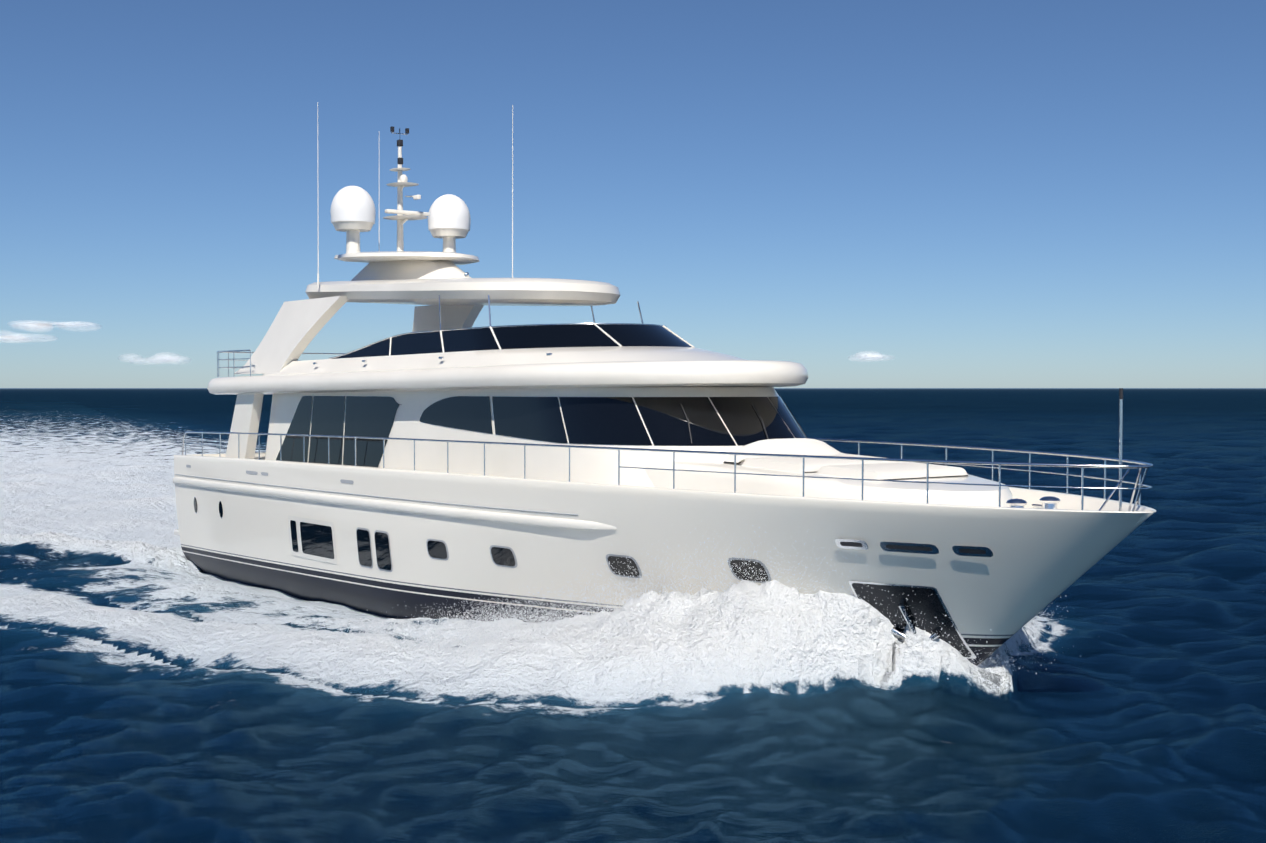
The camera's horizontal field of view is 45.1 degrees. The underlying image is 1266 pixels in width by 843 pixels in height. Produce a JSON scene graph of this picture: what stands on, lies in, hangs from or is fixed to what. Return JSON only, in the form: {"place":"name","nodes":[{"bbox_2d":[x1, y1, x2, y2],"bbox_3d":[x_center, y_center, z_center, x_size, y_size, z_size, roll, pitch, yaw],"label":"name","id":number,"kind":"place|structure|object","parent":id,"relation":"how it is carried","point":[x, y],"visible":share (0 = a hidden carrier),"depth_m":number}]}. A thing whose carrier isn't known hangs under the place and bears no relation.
{"place":"outdoors","nodes":[
{"label":"outdoors","id":0,"kind":"place"},
{"bbox_2d":[0,320,891,364],"bbox_3d":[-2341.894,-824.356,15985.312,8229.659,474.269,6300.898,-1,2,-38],"label":"cloud","id":1,"kind":"structure","parent":0,"point":[47,325],"depth_m":15874.95},
{"bbox_2d":[0,388,1265,842],"bbox_3d":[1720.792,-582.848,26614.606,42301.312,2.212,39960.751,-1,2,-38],"label":"sea water","id":2,"kind":"structure","parent":0,"point":[156,686],"depth_m":22.41},
{"bbox_2d":[174,452,1155,665],"bbox_3d":[-1.310,2.767,31.142,6.600,3.706,27.000,-1,2,-38],"label":"yacht hull","id":3,"kind":"object","parent":2,"relation":"in","point":[1037,562],"visible":0.65,"depth_m":25.67},
{"bbox_2d":[174,529,179,535],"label":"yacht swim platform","id":4,"kind":"structure","parent":3,"relation":"attached to","point":[176,531],"depth_m":40.95},
{"bbox_2d":[173,465,770,582],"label":"hull trim","id":5,"kind":"structure","parent":3,"relation":"attached to","point":[466,513],"depth_m":30.43},
{"bbox_2d":[194,498,767,581],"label":"portholes","id":6,"kind":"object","parent":3,"relation":"in","point":[316,539],"depth_m":30.70},
{"bbox_2d":[194,497,992,658],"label":"yacht hull fittings","id":7,"kind":"object","parent":3,"relation":"attached to","point":[928,604],"visible":0.6,"depth_m":22.44},
{"bbox_2d":[207,251,1012,506],"bbox_3d":[-1.708,-0.986,31.573,5.700,5.890,23.100,-1,2,-38],"label":"yacht superstructure","id":8,"kind":"object","parent":3,"relation":"on","point":[415,385],"visible":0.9,"depth_m":28.86},
{"bbox_2d":[317,102,512,287],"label":"antennas","id":9,"kind":"object","parent":8,"relation":"on","point":[352,212],"visible":0.85,"depth_m":36.14},
{"bbox_2d":[390,126,408,163],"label":"mast instruments","id":10,"kind":"object","parent":9,"relation":"attached to","point":[399,143],"visible":0.94,"depth_m":36.39},
{"bbox_2d":[313,272,666,364],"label":"yacht flybridge frames","id":11,"kind":"structure","parent":8,"relation":"attached to","point":[466,274],"depth_m":30.32},
{"bbox_2d":[276,324,804,466],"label":"cabin windows","id":12,"kind":"structure","parent":8,"relation":"in","point":[605,420],"depth_m":28.65},
{"bbox_2d":[681,403,806,443],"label":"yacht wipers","id":13,"kind":"object","parent":12,"relation":"attached to","point":[759,416],"visible":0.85,"depth_m":26.57},
{"bbox_2d":[182,350,1152,510],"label":"yacht rails","id":14,"kind":"object","parent":3,"relation":"attached to","point":[1141,465],"visible":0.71,"depth_m":23.67},
{"bbox_2d":[1006,496,1059,508],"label":"mooring bollards","id":15,"kind":"object","parent":3,"relation":"on","point":[1049,502],"visible":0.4,"depth_m":22.10},
{"bbox_2d":[293,521,1080,682],"bbox_3d":[2.740,2.602,26.200,15.364,2.776,10.648,-1,2,-38],"label":"bow spray","id":16,"kind":"object","parent":2,"relation":"on","point":[518,620],"visible":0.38,"depth_m":23.59},
{"bbox_2d":[0,0,1265,387],"label":"sky","id":17,"kind":"structure","parent":0,"point":[963,193]},
{"bbox_2d":[1119,388,1122,510],"bbox_3d":[6.658,0.522,20.818,0.052,1.950,0.052,-1,2,-38],"label":"yacht jack staff","id":18,"kind":"object","parent":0,"point":[1120,435],"visible":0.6,"depth_m":20.80}
]}

